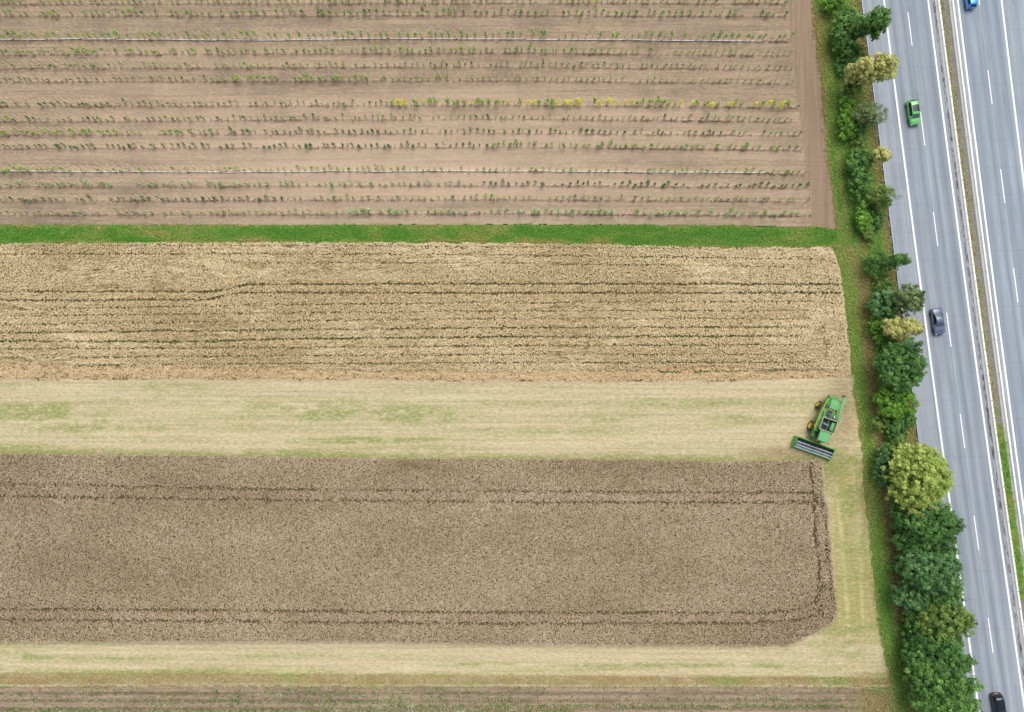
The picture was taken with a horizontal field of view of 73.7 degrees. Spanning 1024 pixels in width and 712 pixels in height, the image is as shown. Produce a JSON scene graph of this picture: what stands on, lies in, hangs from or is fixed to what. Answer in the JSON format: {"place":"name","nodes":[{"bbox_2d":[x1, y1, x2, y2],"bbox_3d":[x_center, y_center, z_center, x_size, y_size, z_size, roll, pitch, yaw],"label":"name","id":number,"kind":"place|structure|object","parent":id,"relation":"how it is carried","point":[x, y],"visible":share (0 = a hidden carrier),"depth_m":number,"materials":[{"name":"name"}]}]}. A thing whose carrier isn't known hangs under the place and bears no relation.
{"place":"outdoors","nodes":[
{"label":"outdoors","id":0,"kind":"place"},
{"bbox_2d":[0,0,835,229],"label":"soil field","id":1,"kind":"structure","parent":0,"point":[805,85],"depth_m":123.96,"materials":[{"name":"soil"}]},
{"bbox_2d":[0,38,763,41],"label":"irrigation pipe","id":2,"kind":"object","parent":1,"relation":"on","point":[388,38],"visible":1,"depth_m":124.31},
{"bbox_2d":[31,170,768,172],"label":"irrigation pipe","id":3,"kind":"object","parent":1,"relation":"on","point":[399,171],"visible":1,"depth_m":123.49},
{"bbox_2d":[0,1,800,217],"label":"dry weeds","id":4,"kind":"object","parent":1,"relation":"on","point":[403,121],"visible":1,"depth_m":123.78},
{"bbox_2d":[0,0,810,215],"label":"saplings","id":5,"kind":"object","parent":1,"relation":"on","point":[530,45],"visible":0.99,"depth_m":123.28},
{"bbox_2d":[0,0,847,709],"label":"crop","id":6,"kind":"object","parent":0,"point":[338,140],"visible":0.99,"depth_m":122.42,"materials":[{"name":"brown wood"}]},
{"bbox_2d":[0,685,865,711],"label":"soil field","id":7,"kind":"structure","parent":0,"point":[584,697],"depth_m":120.28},
{"bbox_2d":[0,685,863,711],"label":"field weeds","id":8,"kind":"object","parent":7,"relation":"on","point":[486,710],"visible":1,"depth_m":120.17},
{"bbox_2d":[0,244,889,686],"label":"stubble field","id":9,"kind":"structure","parent":0,"point":[326,406],"depth_m":121.40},
{"bbox_2d":[0,453,838,647],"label":"grain crop","id":10,"kind":"object","parent":9,"relation":"on","point":[95,548],"visible":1,"depth_m":120.64,"materials":[{"name":"plant"}]},
{"bbox_2d":[0,241,850,384],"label":"grain crop","id":11,"kind":"object","parent":9,"relation":"on","point":[474,311],"visible":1,"depth_m":122.17,"materials":[{"name":"plant"}]},
{"bbox_2d":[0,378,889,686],"bbox_3d":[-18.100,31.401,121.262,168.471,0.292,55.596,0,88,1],"label":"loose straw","id":12,"kind":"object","parent":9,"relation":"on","point":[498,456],"visible":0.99,"depth_m":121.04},
{"bbox_2d":[0,671,891,689],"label":"dry grass","id":13,"kind":"structure","parent":9,"relation":"on","point":[607,685],"depth_m":120.33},
{"bbox_2d":[790,394,845,461],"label":"combine harvester","id":14,"kind":"object","parent":9,"relation":"on","point":[822,426],"visible":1,"depth_m":118.17,"materials":[{"name":"green metal"}]},
{"bbox_2d":[0,684,894,711],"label":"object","id":15,"kind":"structure","parent":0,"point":[454,685],"depth_m":120.22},
{"bbox_2d":[0,0,917,711],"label":"grass verge","id":16,"kind":"object","parent":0,"point":[872,694],"depth_m":121.90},
{"bbox_2d":[0,222,841,249],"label":"grass strip","id":17,"kind":"object","parent":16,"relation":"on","point":[434,235],"depth_m":122.86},
{"bbox_2d":[822,0,848,14],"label":"shrub","id":18,"kind":"object","parent":16,"relation":"on","point":[829,5],"visible":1,"depth_m":120.95,"materials":[{"name":"green plant"}]},
{"bbox_2d":[834,55,847,80],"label":"shrub","id":19,"kind":"object","parent":16,"relation":"on","point":[841,67],"visible":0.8,"depth_m":121.44,"materials":[{"name":"green plant"}]},
{"bbox_2d":[828,5,863,56],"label":"shrub","id":20,"kind":"object","parent":16,"relation":"on","point":[842,37],"visible":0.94,"depth_m":119.30,"materials":[{"name":"green plant"}]},
{"bbox_2d":[835,107,856,140],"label":"shrub","id":21,"kind":"object","parent":16,"relation":"on","point":[846,121],"visible":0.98,"depth_m":120.02,"materials":[{"name":"green plant"}]},
{"bbox_2d":[838,93,856,109],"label":"shrub","id":22,"kind":"object","parent":16,"relation":"on","point":[847,103],"visible":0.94,"depth_m":120.21,"materials":[{"name":"green plant"}]},
{"bbox_2d":[840,81,863,98],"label":"shrub","id":23,"kind":"object","parent":16,"relation":"on","point":[853,90],"visible":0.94,"depth_m":119.40,"materials":[{"name":"green plant"}]},
{"bbox_2d":[840,44,864,63],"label":"shrub","id":24,"kind":"object","parent":16,"relation":"on","point":[853,56],"visible":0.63,"depth_m":120.76,"materials":[{"name":"green plant"}]},
{"bbox_2d":[845,148,872,172],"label":"shrub","id":25,"kind":"object","parent":16,"relation":"on","point":[861,160],"visible":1,"depth_m":119.11,"materials":[{"name":"green plant"}]},
{"bbox_2d":[850,131,869,152],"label":"shrub","id":26,"kind":"object","parent":16,"relation":"on","point":[860,142],"visible":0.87,"depth_m":120.68,"materials":[{"name":"green plant"}]},
{"bbox_2d":[848,167,872,202],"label":"shrub","id":27,"kind":"object","parent":16,"relation":"on","point":[862,188],"visible":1,"depth_m":119.00,"materials":[{"name":"green plant"}]},
{"bbox_2d":[853,199,872,232],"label":"shrub","id":28,"kind":"object","parent":16,"relation":"on","point":[863,220],"visible":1,"depth_m":119.30,"materials":[{"name":"green plant"}]},
{"bbox_2d":[811,0,924,711],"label":"verge grass","id":29,"kind":"structure","parent":16,"relation":"on","point":[859,328],"depth_m":120.84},
{"bbox_2d":[848,4,891,41],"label":"broadleaf tree","id":30,"kind":"object","parent":16,"relation":"on","point":[874,23],"visible":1,"depth_m":115.20,"materials":[{"name":"green plant"}]},
{"bbox_2d":[850,101,889,127],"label":"willow shrub","id":31,"kind":"object","parent":16,"relation":"on","point":[866,116],"visible":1,"depth_m":117.95,"materials":[{"name":"green plant"}]},
{"bbox_2d":[863,226,877,246],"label":"shrub","id":32,"kind":"object","parent":16,"relation":"on","point":[868,234],"visible":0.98,"depth_m":119.93,"materials":[{"name":"green plant"}]},
{"bbox_2d":[843,51,898,87],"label":"lime tree","id":33,"kind":"object","parent":16,"relation":"on","point":[867,70],"visible":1,"depth_m":114.53,"materials":[{"name":"yellow plant"}]},
{"bbox_2d":[845,671,902,711],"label":"dry grass","id":34,"kind":"structure","parent":16,"relation":"on","point":[858,707],"depth_m":118.63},
{"bbox_2d":[864,316,887,342],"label":"shrub","id":35,"kind":"object","parent":16,"relation":"on","point":[875,324],"visible":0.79,"depth_m":118.86,"materials":[{"name":"green plant"}]},
{"bbox_2d":[866,203,885,232],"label":"shrub","id":36,"kind":"object","parent":16,"relation":"on","point":[877,218],"visible":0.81,"depth_m":120.26,"materials":[{"name":"green plant"}]},
{"bbox_2d":[860,249,892,280],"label":"shrub","id":37,"kind":"object","parent":16,"relation":"on","point":[874,263],"visible":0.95,"depth_m":118.77,"materials":[{"name":"green plant"}]},
{"bbox_2d":[868,413,891,434],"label":"shrub","id":38,"kind":"object","parent":16,"relation":"on","point":[877,422],"visible":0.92,"depth_m":118.76,"materials":[{"name":"green plant"}]},
{"bbox_2d":[871,146,891,164],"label":"young lime tree","id":39,"kind":"object","parent":16,"relation":"on","point":[882,155],"visible":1,"depth_m":116.64,"materials":[{"name":"yellow plant"}]},
{"bbox_2d":[864,285,899,320],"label":"shrub","id":40,"kind":"object","parent":16,"relation":"on","point":[879,304],"visible":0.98,"depth_m":117.53,"materials":[{"name":"green plant"}]},
{"bbox_2d":[872,442,892,487],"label":"shrub","id":41,"kind":"object","parent":16,"relation":"on","point":[882,455],"visible":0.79,"depth_m":117.32,"materials":[{"name":"green plant"}]},
{"bbox_2d":[871,270,894,293],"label":"shrub","id":42,"kind":"object","parent":16,"relation":"on","point":[881,282],"visible":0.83,"depth_m":119.71,"materials":[{"name":"green plant"}]},
{"bbox_2d":[865,184,901,209],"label":"shrub","id":43,"kind":"object","parent":16,"relation":"on","point":[880,198],"visible":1,"depth_m":118.15,"materials":[{"name":"green plant"}]},
{"bbox_2d":[875,335,898,351],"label":"shrub","id":44,"kind":"object","parent":16,"relation":"on","point":[884,344],"visible":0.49,"depth_m":119.36,"materials":[{"name":"green plant"}]},
{"bbox_2d":[859,0,927,508],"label":"guardrail","id":45,"kind":"object","parent":16,"relation":"on","point":[888,214],"visible":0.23,"depth_m":121.00,"materials":[{"name":"metal"}]},
{"bbox_2d":[880,434,909,457],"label":"shrub","id":46,"kind":"object","parent":16,"relation":"on","point":[894,443],"visible":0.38,"depth_m":117.83,"materials":[{"name":"green plant"}]},
{"bbox_2d":[871,386,919,420],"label":"shrub","id":47,"kind":"object","parent":16,"relation":"on","point":[896,405],"visible":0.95,"depth_m":116.74,"materials":[{"name":"green plant"}]},
{"bbox_2d":[883,252,910,269],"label":"young tree","id":48,"kind":"object","parent":16,"relation":"on","point":[898,259],"visible":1,"depth_m":115.85,"materials":[{"name":"green plant"}]},
{"bbox_2d":[885,417,910,439],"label":"shrub","id":49,"kind":"object","parent":16,"relation":"on","point":[895,428],"visible":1,"depth_m":117.73,"materials":[{"name":"green plant"}]},
{"bbox_2d":[888,493,907,525],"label":"shrub","id":50,"kind":"object","parent":16,"relation":"on","point":[897,506],"visible":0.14,"depth_m":116.60,"materials":[{"name":"green plant"}]},
{"bbox_2d":[872,336,928,391],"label":"broadleaf tree","id":51,"kind":"object","parent":16,"relation":"on","point":[900,365],"visible":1,"depth_m":114.34,"materials":[{"name":"green plant"}]},
{"bbox_2d":[881,314,924,340],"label":"lime tree","id":52,"kind":"object","parent":16,"relation":"on","point":[899,328],"visible":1,"depth_m":115.39,"materials":[{"name":"yellow plant"}]},
{"bbox_2d":[890,521,921,554],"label":"shrub","id":53,"kind":"object","parent":16,"relation":"on","point":[900,539],"visible":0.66,"depth_m":115.60,"materials":[{"name":"green plant"}]},
{"bbox_2d":[893,282,925,316],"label":"broadleaf tree","id":54,"kind":"object","parent":16,"relation":"on","point":[909,299],"visible":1,"depth_m":114.75,"materials":[{"name":"green plant"}]},
{"bbox_2d":[888,578,932,614],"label":"shrub","id":55,"kind":"object","parent":16,"relation":"on","point":[910,596],"visible":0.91,"depth_m":114.58,"materials":[{"name":"green plant"}]},
{"bbox_2d":[900,627,926,650],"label":"shrub","id":56,"kind":"object","parent":16,"relation":"on","point":[907,635],"visible":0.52,"depth_m":116.03,"materials":[{"name":"green plant"}]},
{"bbox_2d":[900,608,930,634],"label":"shrub","id":57,"kind":"object","parent":16,"relation":"on","point":[910,622],"visible":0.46,"depth_m":115.39,"materials":[{"name":"green plant"}]},
{"bbox_2d":[880,442,955,518],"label":"golden tree","id":58,"kind":"object","parent":16,"relation":"on","point":[923,470],"visible":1,"depth_m":111.53,"materials":[{"name":"yellow plant"}]},
{"bbox_2d":[906,692,935,711],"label":"shrub","id":59,"kind":"object","parent":16,"relation":"on","point":[916,698],"visible":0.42,"depth_m":114.08,"materials":[{"name":"green plant"}]},
{"bbox_2d":[901,640,943,677],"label":"shrub","id":60,"kind":"object","parent":16,"relation":"on","point":[913,657],"visible":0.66,"depth_m":114.17,"materials":[{"name":"green plant"}]},
{"bbox_2d":[895,546,964,597],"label":"broadleaf tree","id":61,"kind":"object","parent":16,"relation":"on","point":[929,574],"visible":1,"depth_m":112.23,"materials":[{"name":"green plant"}]},
{"bbox_2d":[895,500,965,545],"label":"broadleaf tree","id":62,"kind":"object","parent":16,"relation":"on","point":[942,522],"visible":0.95,"depth_m":112.82,"materials":[{"name":"green plant"}]},
{"bbox_2d":[915,534,960,558],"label":"shrub","id":63,"kind":"object","parent":16,"relation":"on","point":[940,547],"visible":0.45,"depth_m":113.83,"materials":[{"name":"green plant"}]},
{"bbox_2d":[911,627,964,658],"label":"broadleaf tree","id":64,"kind":"object","parent":16,"relation":"on","point":[931,645],"visible":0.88,"depth_m":112.48,"materials":[{"name":"green plant"}]},
{"bbox_2d":[902,660,983,704],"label":"broadleaf tree","id":65,"kind":"object","parent":16,"relation":"on","point":[946,685],"visible":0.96,"depth_m":112.00,"materials":[{"name":"green plant"}]},
{"bbox_2d":[908,599,978,643],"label":"broadleaf tree","id":66,"kind":"object","parent":16,"relation":"on","point":[943,619],"visible":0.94,"depth_m":112.26,"materials":[{"name":"green plant"}]},
{"bbox_2d":[922,586,967,610],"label":"shrub","id":67,"kind":"object","parent":16,"relation":"on","point":[957,595],"visible":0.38,"depth_m":113.35,"materials":[{"name":"green plant"}]},
{"bbox_2d":[907,691,984,711],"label":"broadleaf tree","id":68,"kind":"object","parent":16,"relation":"on","point":[969,705],"visible":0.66,"depth_m":112.29,"materials":[{"name":"green plant"}]},
{"bbox_2d":[933,649,978,674],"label":"shrub","id":69,"kind":"object","parent":16,"relation":"on","point":[964,662],"visible":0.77,"depth_m":112.78,"materials":[{"name":"green plant"}]},
{"bbox_2d":[862,0,1023,711],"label":"road","id":70,"kind":"structure","parent":0,"point":[954,365],"depth_m":120.62,"materials":[{"name":"asphalt"}]},
{"bbox_2d":[905,99,921,125],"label":"green car","id":71,"kind":"object","parent":70,"relation":"on","point":[912,107],"visible":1,"depth_m":120.89,"materials":[{"name":"paint"}]},
{"bbox_2d":[929,307,945,334],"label":"grey coupe","id":72,"kind":"object","parent":70,"relation":"on","point":[937,321],"visible":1,"depth_m":119.72,"materials":[{"name":"paint"}]},
{"bbox_2d":[883,0,1023,711],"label":"road markings","id":73,"kind":"object","parent":70,"relation":"on","point":[950,338],"visible":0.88,"depth_m":120.62,"materials":[{"name":"paint"}]},
{"bbox_2d":[989,692,1006,711],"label":"black car","id":74,"kind":"object","parent":70,"relation":"on","point":[997,701],"visible":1,"depth_m":116.95,"materials":[{"name":"paint"}]},
{"bbox_2d":[940,0,1023,622],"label":"median","id":75,"kind":"object","parent":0,"point":[975,240],"visible":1,"depth_m":121.25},
{"bbox_2d":[936,5,944,39],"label":"concrete barrier","id":76,"kind":"object","parent":75,"relation":"on","point":[940,22],"visible":1,"depth_m":122.11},
{"bbox_2d":[940,38,948,72],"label":"concrete barrier","id":77,"kind":"object","parent":75,"relation":"on","point":[944,56],"visible":1,"depth_m":121.89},
{"bbox_2d":[944,71,952,105],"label":"concrete barrier","id":78,"kind":"object","parent":75,"relation":"on","point":[948,88],"visible":1,"depth_m":121.68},
{"bbox_2d":[948,105,956,138],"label":"concrete barrier","id":79,"kind":"object","parent":75,"relation":"on","point":[952,121],"visible":1,"depth_m":121.47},
{"bbox_2d":[953,138,961,172],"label":"concrete barrier","id":80,"kind":"object","parent":75,"relation":"on","point":[957,155],"visible":1,"depth_m":121.24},
{"bbox_2d":[957,172,965,205],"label":"concrete barrier","id":81,"kind":"object","parent":75,"relation":"on","point":[961,188],"visible":1,"depth_m":121.03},
{"bbox_2d":[957,70,966,104],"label":"concrete barrier","id":82,"kind":"object","parent":75,"relation":"on","point":[961,87],"visible":1,"depth_m":121.65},
{"bbox_2d":[961,205,970,239],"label":"concrete barrier","id":83,"kind":"object","parent":75,"relation":"on","point":[965,222],"visible":1,"depth_m":120.81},
{"bbox_2d":[962,103,970,137],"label":"concrete barrier","id":84,"kind":"object","parent":75,"relation":"on","point":[966,120],"visible":1,"depth_m":121.42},
{"bbox_2d":[966,239,974,272],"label":"concrete barrier","id":85,"kind":"object","parent":75,"relation":"on","point":[970,256],"visible":1,"depth_m":120.59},
{"bbox_2d":[970,273,979,306],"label":"concrete barrier","id":86,"kind":"object","parent":75,"relation":"on","point":[974,290],"visible":1,"depth_m":120.37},
{"bbox_2d":[975,307,983,340],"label":"concrete barrier","id":87,"kind":"object","parent":75,"relation":"on","point":[979,323],"visible":1,"depth_m":120.16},
{"bbox_2d":[940,0,1023,600],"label":"median plants","id":88,"kind":"object","parent":75,"relation":"on","point":[1010,508],"visible":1,"depth_m":119.38,"materials":[{"name":"green plant"}]},
{"bbox_2d":[979,341,988,374],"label":"concrete barrier","id":89,"kind":"object","parent":75,"relation":"on","point":[984,358],"visible":1,"depth_m":119.94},
{"bbox_2d":[984,375,993,408],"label":"concrete barrier","id":90,"kind":"object","parent":75,"relation":"on","point":[988,391],"visible":1,"depth_m":119.72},
{"bbox_2d":[988,409,997,443],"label":"concrete barrier","id":91,"kind":"object","parent":75,"relation":"on","point":[993,426],"visible":1,"depth_m":119.51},
{"bbox_2d":[993,444,1002,477],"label":"concrete barrier","id":92,"kind":"object","parent":75,"relation":"on","point":[998,461],"visible":1,"depth_m":119.29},
{"bbox_2d":[998,478,1007,512],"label":"concrete barrier","id":93,"kind":"object","parent":75,"relation":"on","point":[1002,493],"visible":1,"depth_m":119.07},
{"bbox_2d":[1003,513,1012,547],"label":"concrete barrier","id":94,"kind":"object","parent":75,"relation":"on","point":[1007,529],"visible":1,"depth_m":118.84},
{"bbox_2d":[1008,547,1017,582],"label":"concrete barrier","id":95,"kind":"object","parent":75,"relation":"on","point":[1012,564],"visible":1,"depth_m":118.62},
{"bbox_2d":[1012,582,1022,617],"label":"concrete barrier","id":96,"kind":"object","parent":75,"relation":"on","point":[1017,599],"visible":1,"depth_m":118.40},
{"bbox_2d":[1017,617,1023,651],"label":"concrete barrier","id":97,"kind":"object","parent":75,"relation":"on","point":[1021,626],"visible":1,"depth_m":118.30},
{"bbox_2d":[949,0,1023,536],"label":"road","id":98,"kind":"structure","parent":0,"point":[985,51],"depth_m":121.45,"materials":[{"name":"asphalt"}]},
{"bbox_2d":[949,4,957,37],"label":"concrete barrier","id":99,"kind":"object","parent":98,"relation":"on","point":[953,20],"visible":1,"depth_m":122.08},
{"bbox_2d":[953,37,961,70],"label":"concrete barrier","id":100,"kind":"object","parent":98,"relation":"on","point":[957,54],"visible":1,"depth_m":121.86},
{"bbox_2d":[966,137,974,170],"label":"concrete barrier","id":101,"kind":"object","parent":98,"relation":"on","point":[970,154],"visible":1,"depth_m":121.22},
{"bbox_2d":[970,170,978,204],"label":"concrete barrier","id":102,"kind":"object","parent":98,"relation":"on","point":[974,186],"visible":1,"depth_m":120.99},
{"bbox_2d":[974,204,983,237],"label":"concrete barrier","id":103,"kind":"object","parent":98,"relation":"on","point":[978,220],"visible":1,"depth_m":120.78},
{"bbox_2d":[979,237,987,271],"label":"concrete barrier","id":104,"kind":"object","parent":98,"relation":"on","point":[983,255],"visible":1,"depth_m":120.57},
{"bbox_2d":[983,271,991,305],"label":"concrete barrier","id":105,"kind":"object","parent":98,"relation":"on","point":[987,288],"visible":1,"depth_m":120.34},
{"bbox_2d":[957,0,1023,512],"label":"road markings","id":106,"kind":"object","parent":98,"relation":"on","point":[1004,202],"visible":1,"depth_m":121.33,"materials":[{"name":"paint"}]},
{"bbox_2d":[987,305,996,339],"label":"concrete barrier","id":107,"kind":"object","parent":98,"relation":"on","point":[992,322],"visible":1,"depth_m":120.12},
{"bbox_2d":[992,339,1000,373],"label":"concrete barrier","id":108,"kind":"object","parent":98,"relation":"on","point":[996,356],"visible":1,"depth_m":119.91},
{"bbox_2d":[996,373,1005,407],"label":"concrete barrier","id":109,"kind":"object","parent":98,"relation":"on","point":[1001,391],"visible":1,"depth_m":119.70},
{"bbox_2d":[1001,408,1010,441],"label":"concrete barrier","id":110,"kind":"object","parent":98,"relation":"on","point":[1005,422],"visible":1,"depth_m":119.46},
{"bbox_2d":[1005,442,1014,476],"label":"concrete barrier","id":111,"kind":"object","parent":98,"relation":"on","point":[1010,462],"visible":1,"depth_m":119.19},
{"bbox_2d":[1010,477,1019,511],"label":"concrete barrier","id":112,"kind":"object","parent":98,"relation":"on","point":[1014,490],"visible":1,"depth_m":118.96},
{"bbox_2d":[1015,511,1023,545],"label":"concrete barrier","id":113,"kind":"object","parent":98,"relation":"on","point":[1019,526],"visible":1,"depth_m":118.76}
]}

